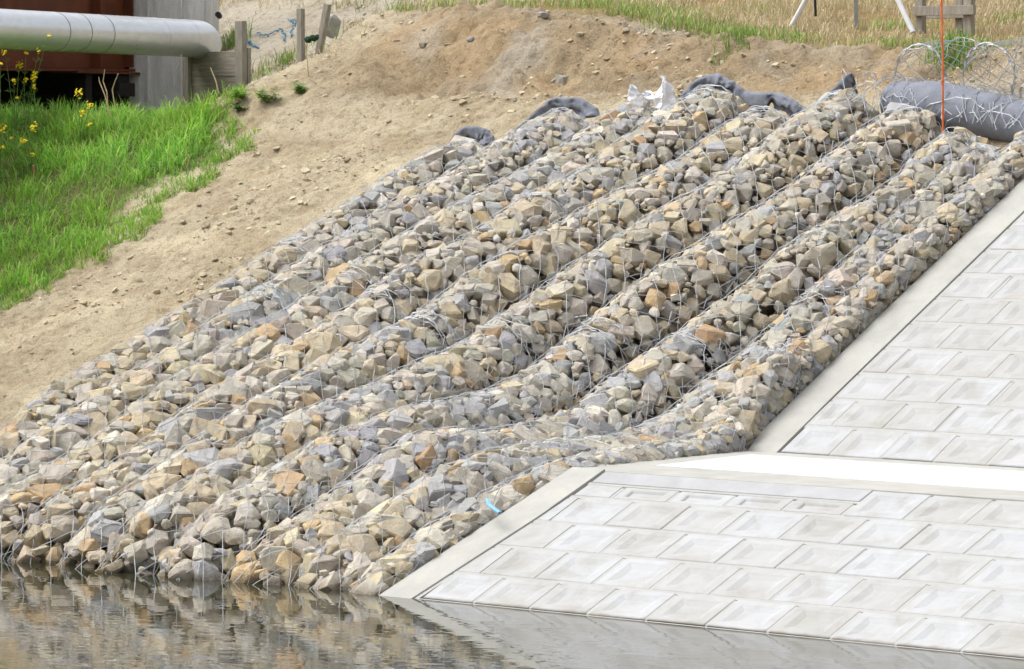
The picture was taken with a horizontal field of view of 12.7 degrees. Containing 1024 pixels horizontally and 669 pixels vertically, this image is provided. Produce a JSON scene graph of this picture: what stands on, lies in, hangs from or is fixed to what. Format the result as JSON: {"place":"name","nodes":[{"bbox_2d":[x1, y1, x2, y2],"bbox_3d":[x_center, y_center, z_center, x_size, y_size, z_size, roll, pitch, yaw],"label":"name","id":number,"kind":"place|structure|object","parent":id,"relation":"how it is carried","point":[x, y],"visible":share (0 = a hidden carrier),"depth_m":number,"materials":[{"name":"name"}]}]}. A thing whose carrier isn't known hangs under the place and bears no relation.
{"place":"outdoors","nodes":[
{"label":"outdoors","id":0,"kind":"place"},
{"bbox_2d":[0,69,271,310],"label":"green grass","id":1,"kind":"structure","parent":0,"point":[61,121],"depth_m":32.17,"materials":[{"name":"green plant"}]},
{"bbox_2d":[156,0,469,111],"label":"weedy grass","id":2,"kind":"structure","parent":0,"point":[338,6],"depth_m":36.93,"materials":[{"name":"plant"}]},
{"bbox_2d":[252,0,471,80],"bbox_3d":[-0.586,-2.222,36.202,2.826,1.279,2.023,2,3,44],"label":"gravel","id":3,"kind":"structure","parent":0,"point":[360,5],"depth_m":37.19,"materials":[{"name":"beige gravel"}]},
{"bbox_2d":[0,0,1023,549],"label":"ground","id":4,"kind":"structure","parent":0,"point":[388,80],"depth_m":31.22,"materials":[{"name":"soil"}]},
{"bbox_2d":[0,63,6,186],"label":"rape plant","id":5,"kind":"object","parent":4,"relation":"on","point":[2,146],"visible":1,"depth_m":32.68,"materials":[{"name":"green plant"}]},
{"bbox_2d":[2,49,27,134],"bbox_3d":[-3.661,-1.785,33.909,0.315,0.639,0.130,2,3,44],"label":"rape plant","id":6,"kind":"object","parent":4,"relation":"on","point":[14,104],"visible":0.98,"depth_m":33.92,"materials":[{"name":"green plant"}]},
{"bbox_2d":[9,121,39,173],"bbox_3d":[-3.497,-1.317,32.867,0.290,0.415,0.137,2,3,44],"label":"rape plant","id":7,"kind":"object","parent":4,"relation":"on","point":[24,142],"visible":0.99,"depth_m":32.81,"materials":[{"name":"green plant"}]},
{"bbox_2d":[15,74,43,135],"bbox_3d":[-3.555,-1.646,33.682,0.298,0.525,0.163,2,3,44],"label":"rape plant","id":8,"kind":"object","parent":4,"relation":"on","point":[35,107],"visible":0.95,"depth_m":33.64,"materials":[{"name":"green plant"}]},
{"bbox_2d":[32,165,34,179],"bbox_3d":[-3.406,-1.147,32.766,0.019,0.124,0.057,-1,3,-27],"label":"wooden peg","id":9,"kind":"object","parent":4,"relation":"on","point":[33,169],"visible":0.71,"depth_m":32.75,"materials":[{"name":"brown wood"}]},
{"bbox_2d":[19,34,50,133],"bbox_3d":[-3.490,-1.803,33.710,0.321,0.789,0.152,2,3,44],"label":"rape plant","id":10,"kind":"object","parent":4,"relation":"on","point":[34,72],"visible":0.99,"depth_m":33.74,"materials":[{"name":"green plant"}]},
{"bbox_2d":[0,0,139,110],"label":"bridge","id":11,"kind":"structure","parent":4,"relation":"on","point":[114,65],"depth_m":37.13,"materials":[{"name":"metal"}]},
{"bbox_2d":[215,12,221,18],"bbox_3d":[-2.385,-2.595,37.398,0.051,0.058,0.112,0,2,3],"label":"pipe stub","id":12,"kind":"object","parent":11,"relation":"attached to","point":[218,15],"visible":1,"depth_m":37.34,"materials":[{"name":"black plastic"}]},
{"bbox_2d":[74,88,92,144],"bbox_3d":[-3.105,-1.571,33.276,0.184,0.424,0.129,2,3,44],"label":"rape plant","id":13,"kind":"object","parent":4,"relation":"on","point":[89,123],"visible":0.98,"depth_m":33.29,"materials":[{"name":"yellow plant"}]},
{"bbox_2d":[98,77,109,114],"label":"dead stalk","id":14,"kind":"object","parent":4,"relation":"on","point":[104,95],"visible":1,"depth_m":33.37,"materials":[{"name":"plant"}]},
{"bbox_2d":[103,69,108,116],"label":"dead stalk","id":15,"kind":"object","parent":4,"relation":"on","point":[106,93],"visible":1,"depth_m":33.35,"materials":[{"name":"plant"}]},
{"bbox_2d":[0,0,218,115],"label":"abutment","id":16,"kind":"object","parent":4,"relation":"on","point":[154,81],"visible":0.23,"depth_m":37.86,"materials":[{"name":"concrete"}]},
{"bbox_2d":[112,75,117,108],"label":"dead stalk","id":17,"kind":"object","parent":4,"relation":"on","point":[113,93],"visible":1,"depth_m":33.37,"materials":[{"name":"plant"}]},
{"bbox_2d":[0,287,288,494],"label":"gabion","id":18,"kind":"object","parent":4,"relation":"on","point":[96,410],"visible":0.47,"depth_m":26.40,"materials":[{"name":"stone"}]},
{"bbox_2d":[0,239,308,458],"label":"gabion","id":19,"kind":"object","parent":4,"relation":"on","point":[59,397],"visible":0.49,"depth_m":27.15,"materials":[{"name":"stone"}]},
{"bbox_2d":[0,263,378,558],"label":"gabion","id":20,"kind":"object","parent":4,"relation":"on","point":[23,499],"visible":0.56,"depth_m":26.06,"materials":[{"name":"stone"}]},
{"bbox_2d":[3,285,410,562],"bbox_3d":[-1.696,0.699,25.835,0.575,1.887,3.149,2,3,42],"label":"gabion","id":21,"kind":"object","parent":4,"relation":"on","point":[56,523],"visible":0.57,"depth_m":25.61,"materials":[{"name":"stone"}]},
{"bbox_2d":[210,68,218,93],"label":"dead stalk","id":22,"kind":"object","parent":4,"relation":"on","point":[215,81],"visible":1,"depth_m":33.12,"materials":[{"name":"plant"}]},
{"bbox_2d":[182,21,250,109],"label":"timber wall","id":23,"kind":"structure","parent":4,"relation":"on","point":[231,68],"depth_m":36.58,"materials":[{"name":"grey wood"}]},
{"bbox_2d":[0,9,221,57],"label":"pipe","id":24,"kind":"object","parent":23,"relation":"on","point":[30,30],"visible":1,"depth_m":34.97,"materials":[{"name":"grey metal"}]},
{"bbox_2d":[173,54,181,86],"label":"twig","id":25,"kind":"object","parent":24,"relation":"hanging from","point":[176,69],"visible":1,"depth_m":33.41,"materials":[{"name":"grey plant"}]},
{"bbox_2d":[220,15,253,50],"bbox_3d":[-2.273,-2.446,37.650,0.368,0.361,0.367,1,3,24],"label":"grass tuft","id":26,"kind":"object","parent":4,"relation":"on","point":[230,41],"visible":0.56,"depth_m":37.62,"materials":[{"name":"green plant"}]},
{"bbox_2d":[228,88,248,98],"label":"weed","id":27,"kind":"object","parent":4,"relation":"on","point":[237,92],"visible":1,"depth_m":32.83,"materials":[{"name":"green plant"}]},
{"bbox_2d":[229,103,247,110],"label":"weed","id":28,"kind":"object","parent":4,"relation":"on","point":[236,107],"visible":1,"depth_m":32.72,"materials":[{"name":"green plant"}]},
{"bbox_2d":[247,40,258,48],"bbox_3d":[-2.115,-2.358,37.430,0.058,0.073,0.216,-1,3,-24],"label":"rope","id":29,"kind":"object","parent":4,"relation":"on","point":[250,43],"visible":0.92,"depth_m":37.43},
{"bbox_2d":[56,315,451,568],"bbox_3d":[-1.442,0.799,25.460,0.593,1.734,3.039,2,3,41],"label":"gabion","id":30,"kind":"object","parent":4,"relation":"on","point":[384,351],"visible":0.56,"depth_m":25.40,"materials":[{"name":"stone"}]},
{"bbox_2d":[251,54,277,79],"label":"grass tuft","id":31,"kind":"object","parent":4,"relation":"on","point":[263,69],"visible":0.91,"depth_m":36.72,"materials":[{"name":"green plant"}]},
{"bbox_2d":[253,88,280,102],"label":"weed","id":32,"kind":"object","parent":4,"relation":"on","point":[265,96],"visible":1,"depth_m":32.63,"materials":[{"name":"green plant"}]},
{"bbox_2d":[257,28,286,40],"bbox_3d":[-1.933,-2.445,37.535,0.142,0.114,0.523,-2,3,-32],"label":"rope","id":33,"kind":"object","parent":4,"relation":"on","point":[283,33],"visible":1,"depth_m":37.54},
{"bbox_2d":[266,49,296,69],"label":"grass tuft","id":34,"kind":"object","parent":4,"relation":"on","point":[285,60],"visible":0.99,"depth_m":36.81,"materials":[{"name":"green plant"}]},
{"bbox_2d":[287,18,296,36],"bbox_3d":[-1.780,-2.503,37.533,0.084,0.164,0.415,0,2,-7],"label":"rope","id":35,"kind":"object","parent":4,"relation":"on","point":[292,27],"visible":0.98,"depth_m":37.52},
{"bbox_2d":[288,81,308,93],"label":"weed","id":36,"kind":"object","parent":4,"relation":"on","point":[300,88],"visible":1,"depth_m":32.64,"materials":[{"name":"green plant"}]},
{"bbox_2d":[296,9,304,62],"bbox_3d":[-1.624,-2.248,35.404,0.056,0.517,0.042,2,3,44],"label":"wooden stake","id":37,"kind":"object","parent":4,"relation":"on","point":[300,35],"visible":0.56,"depth_m":35.38,"materials":[{"name":"beige wood"}]},
{"bbox_2d":[305,44,308,75],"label":"dead stalk","id":38,"kind":"object","parent":4,"relation":"on","point":[307,60],"visible":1,"depth_m":32.89,"materials":[{"name":"plant"}]},
{"bbox_2d":[94,317,539,574],"bbox_3d":[-1.036,0.788,25.219,0.680,1.676,3.301,2,3,42],"label":"gabion","id":39,"kind":"object","parent":4,"relation":"on","point":[484,356],"visible":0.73,"depth_m":25.06,"materials":[{"name":"stone"}]},
{"bbox_2d":[314,3,331,55],"bbox_3d":[-1.454,-2.287,35.238,0.177,0.499,0.042,2,3,44],"label":"wooden stake","id":40,"kind":"object","parent":4,"relation":"on","point":[324,22],"visible":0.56,"depth_m":35.21,"materials":[{"name":"beige wood"}]},
{"bbox_2d":[304,34,318,42],"bbox_3d":[-1.534,-2.261,35.182,0.154,0.066,0.066,2,3,44],"label":"net bundle","id":41,"kind":"object","parent":40,"relation":"attached to","point":[310,38],"visible":1,"depth_m":35.15,"materials":[{"name":"green plastic"}]},
{"bbox_2d":[326,13,340,38],"bbox_3d":[-1.397,-2.396,35.735,0.120,0.200,0.100,2,3,44],"label":"concrete chunk","id":42,"kind":"object","parent":4,"relation":"on","point":[334,21],"visible":0.66,"depth_m":35.70,"materials":[{"name":"concrete"}]},
{"bbox_2d":[275,135,482,257],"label":"gabion","id":43,"kind":"object","parent":4,"relation":"on","point":[436,163],"visible":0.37,"depth_m":28.87,"materials":[{"name":"stone"}]},
{"bbox_2d":[154,325,629,579],"bbox_3d":[-0.684,0.824,25.053,0.622,1.659,3.526,2,3,44],"label":"gabion","id":44,"kind":"object","parent":4,"relation":"on","point":[227,528],"visible":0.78,"depth_m":24.70,"materials":[{"name":"stone"}]},
{"bbox_2d":[250,107,588,310],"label":"gabion","id":45,"kind":"object","parent":4,"relation":"on","point":[532,140],"visible":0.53,"depth_m":28.44,"materials":[{"name":"stone"}]},
{"bbox_2d":[419,43,426,47],"bbox_3d":[-0.631,-2.055,32.718,0.060,0.040,0.048,2,3,44],"label":"loose stone","id":46,"kind":"object","parent":4,"relation":"on","point":[422,45],"visible":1,"depth_m":32.70,"materials":[{"name":"beige stone"}]},
{"bbox_2d":[466,36,474,41],"bbox_3d":[-0.290,-2.084,32.457,0.062,0.040,0.040,1,3,31],"label":"loose stone","id":47,"kind":"object","parent":4,"relation":"on","point":[471,38],"visible":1,"depth_m":32.44,"materials":[{"name":"beige stone"}]},
{"bbox_2d":[451,126,494,146],"bbox_3d":[-0.257,-1.268,30.091,0.129,0.192,0.499,-2,3,-37],"label":"felt cloth","id":48,"kind":"object","parent":4,"relation":"on","point":[483,136],"visible":0.59,"depth_m":30.02,"materials":[{"name":"grey fabric"}]},
{"bbox_2d":[222,331,724,584],"bbox_3d":[-0.219,0.859,24.810,0.774,1.643,3.834,2,3,44],"label":"gabion","id":49,"kind":"object","parent":4,"relation":"on","point":[654,381],"visible":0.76,"depth_m":24.61,"materials":[{"name":"stone"}]},
{"bbox_2d":[347,97,657,287],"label":"gabion","id":50,"kind":"object","parent":4,"relation":"on","point":[470,212],"visible":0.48,"depth_m":28.18,"materials":[{"name":"stone"}]},
{"bbox_2d":[627,76,675,109],"bbox_3d":[0.883,-1.554,29.627,0.423,0.220,0.099,2,3,44],"label":"plastic bag","id":51,"kind":"object","parent":50,"relation":"on","point":[663,97],"visible":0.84,"depth_m":29.53,"materials":[{"name":"white plastic"}]},
{"bbox_2d":[0,4,1023,398],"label":"soil clods","id":52,"kind":"object","parent":4,"relation":"on","point":[300,202],"visible":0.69,"depth_m":30.68,"materials":[{"name":"brown soil"}]},
{"bbox_2d":[537,11,548,17],"bbox_3d":[0.215,-2.245,32.317,0.084,0.048,0.060,2,3,44],"label":"loose stone","id":53,"kind":"object","parent":4,"relation":"on","point":[543,14],"visible":1,"depth_m":32.30,"materials":[{"name":"beige stone"}]},
{"bbox_2d":[514,97,599,131],"bbox_3d":[0.281,-1.406,30.015,0.119,0.290,0.857,-2,3,-43],"label":"felt cloth","id":54,"kind":"object","parent":4,"relation":"on","point":[582,108],"visible":0.63,"depth_m":29.88,"materials":[{"name":"grey fabric"}]},
{"bbox_2d":[367,84,749,325],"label":"gabion","id":55,"kind":"object","parent":4,"relation":"on","point":[677,130],"visible":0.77,"depth_m":27.91,"materials":[{"name":"stone"}]},
{"bbox_2d":[678,73,806,117],"bbox_3d":[1.464,-1.483,29.231,0.164,0.360,1.217,-2,3,-43],"label":"felt cloth","id":56,"kind":"object","parent":55,"relation":"on","point":[789,106],"visible":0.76,"depth_m":29.13,"materials":[{"name":"grey fabric"}]},
{"bbox_2d":[555,74,568,84],"bbox_3d":[0.342,-1.751,31.667,0.090,0.080,0.080,2,3,44],"label":"loose stone","id":57,"kind":"object","parent":4,"relation":"on","point":[561,79],"visible":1,"depth_m":31.64,"materials":[{"name":"beige stone"}]},
{"bbox_2d":[289,291,837,589],"bbox_3d":[0.285,0.744,24.809,0.603,1.865,4.312,2,3,44],"label":"gabion","id":58,"kind":"object","parent":4,"relation":"on","point":[345,558],"visible":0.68,"depth_m":24.18,"materials":[{"name":"stone"}]},
{"bbox_2d":[349,343,809,594],"bbox_3d":[0.418,0.894,24.413,0.598,1.586,3.832,2,3,41],"label":"gabion","id":59,"kind":"object","parent":4,"relation":"on","point":[761,396],"visible":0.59,"depth_m":24.43,"materials":[{"name":"stone"}]},
{"bbox_2d":[485,498,501,513],"bbox_3d":[-0.099,0.871,23.388,0.032,0.065,0.228,-1,3,-17],"label":"strap","id":60,"kind":"object","parent":59,"relation":"on","point":[492,507],"visible":1,"depth_m":23.37,"materials":[{"name":"blue plastic"}]},
{"bbox_2d":[404,105,789,351],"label":"gabion","id":61,"kind":"object","parent":4,"relation":"on","point":[488,291],"visible":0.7,"depth_m":27.22,"materials":[{"name":"stone"}]},
{"bbox_2d":[219,0,1023,49],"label":"dry grass","id":62,"kind":"structure","parent":4,"relation":"on","point":[698,19],"depth_m":32.47,"materials":[{"name":"plant"}]},
{"bbox_2d":[485,88,879,363],"bbox_3d":[1.093,-0.661,27.390,3.130,1.633,0.652,-2,3,-44],"label":"gabion","id":63,"kind":"object","parent":4,"relation":"on","point":[565,302],"visible":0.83,"depth_m":27.17,"materials":[{"name":"stone"}]},
{"bbox_2d":[380,467,1023,658],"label":"concrete revetment","id":64,"kind":"object","parent":4,"relation":"on","point":[930,572],"visible":0.86,"depth_m":22.12,"materials":[{"name":"grey concrete"}]},
{"bbox_2d":[699,25,767,64],"bbox_3d":[1.510,-1.959,31.148,0.485,0.309,0.453,2,3,44],"label":"grass tuft","id":65,"kind":"object","parent":4,"relation":"on","point":[738,35],"visible":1,"depth_m":31.10,"materials":[{"name":"green plant"}]},
{"bbox_2d":[574,102,945,371],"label":"gabion","id":66,"kind":"object","parent":4,"relation":"on","point":[657,305],"visible":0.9,"depth_m":26.89,"materials":[{"name":"stone"}]},
{"bbox_2d":[789,0,807,26],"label":"pole","id":67,"kind":"object","parent":4,"relation":"on","point":[799,12],"visible":0.89,"depth_m":32.28,"materials":[{"name":"white metal"}]},
{"bbox_2d":[583,451,1023,501],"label":"berm kerb","id":68,"kind":"structure","parent":4,"relation":"on","point":[645,467],"depth_m":23.31,"materials":[{"name":"concrete"}]},
{"bbox_2d":[814,0,816,16],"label":"post","id":69,"kind":"object","parent":4,"relation":"on","point":[815,8],"visible":1,"depth_m":32.70,"materials":[{"name":"black plastic"}]},
{"bbox_2d":[671,126,988,374],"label":"gabion","id":70,"kind":"object","parent":4,"relation":"on","point":[742,317],"visible":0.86,"depth_m":26.51,"materials":[{"name":"stone"}]},
{"bbox_2d":[940,0,943,131],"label":"marker rod","id":71,"kind":"object","parent":70,"relation":"on","point":[942,45],"visible":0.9,"depth_m":27.51,"materials":[{"name":"orange paint"}]},
{"bbox_2d":[826,72,857,93],"bbox_3d":[2.012,-1.505,28.676,0.386,0.262,0.127,2,3,44],"label":"felt cloth","id":72,"kind":"object","parent":4,"relation":"on","point":[848,80],"visible":0.38,"depth_m":28.57,"materials":[{"name":"grey fabric"}]},
{"bbox_2d":[853,0,858,27],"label":"post","id":73,"kind":"object","parent":4,"relation":"on","point":[855,4],"visible":1,"depth_m":32.30,"materials":[{"name":"grey wood"}]},
{"bbox_2d":[748,179,1023,467],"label":"concrete revetment","id":74,"kind":"object","parent":4,"relation":"on","point":[927,365],"visible":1,"depth_m":25.34,"materials":[{"name":"grey concrete"}]},
{"bbox_2d":[774,130,1023,384],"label":"gabion","id":75,"kind":"object","parent":4,"relation":"on","point":[902,266],"visible":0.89,"depth_m":26.38,"materials":[{"name":"stone"}]},
{"bbox_2d":[796,141,1005,306],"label":"gabion","id":76,"kind":"object","parent":4,"relation":"on","point":[906,217],"visible":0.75,"depth_m":26.66,"materials":[{"name":"stone"}]},
{"bbox_2d":[895,0,915,33],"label":"pole","id":77,"kind":"object","parent":4,"relation":"on","point":[901,7],"visible":1,"depth_m":31.41,"materials":[{"name":"white metal"}]},
{"bbox_2d":[894,37,990,85],"bbox_3d":[2.693,-1.639,28.756,0.384,0.454,0.607,2,3,37],"label":"wire basket","id":78,"kind":"object","parent":4,"relation":"on","point":[932,49],"visible":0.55,"depth_m":28.68,"materials":[{"name":"silver metal"}]},
{"bbox_2d":[913,0,975,35],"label":"wooden barrier","id":79,"kind":"object","parent":4,"relation":"on","point":[962,13],"visible":0.86,"depth_m":31.39,"materials":[{"name":"beige wood"}]},
{"bbox_2d":[880,81,1023,142],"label":"felt roll","id":80,"kind":"object","parent":4,"relation":"on","point":[931,90],"visible":0.78,"depth_m":27.70,"materials":[{"name":"grey fabric"}]},
{"bbox_2d":[842,69,1023,129],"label":"wire netting sheet","id":81,"kind":"object","parent":80,"relation":"on","point":[916,79],"visible":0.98,"depth_m":27.84,"materials":[{"name":"grey metal"}]},
{"bbox_2d":[919,23,993,77],"bbox_3d":[2.859,-1.801,29.545,0.478,0.424,0.625,1,3,12],"label":"grass tuft","id":82,"kind":"object","parent":4,"relation":"on","point":[959,48],"visible":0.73,"depth_m":29.51,"materials":[{"name":"green plant"}]},
{"bbox_2d":[963,36,1023,94],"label":"wire basket","id":83,"kind":"object","parent":4,"relation":"on","point":[1001,49],"visible":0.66,"depth_m":28.26,"materials":[{"name":"grey metal"}]},
{"bbox_2d":[0,557,1023,668],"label":"water","id":84,"kind":"structure","parent":0,"point":[53,616],"depth_m":21.15,"materials":[{"name":"grey liquid"}]},
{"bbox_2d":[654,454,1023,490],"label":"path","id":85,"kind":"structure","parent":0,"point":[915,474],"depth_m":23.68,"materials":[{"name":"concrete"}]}
]}

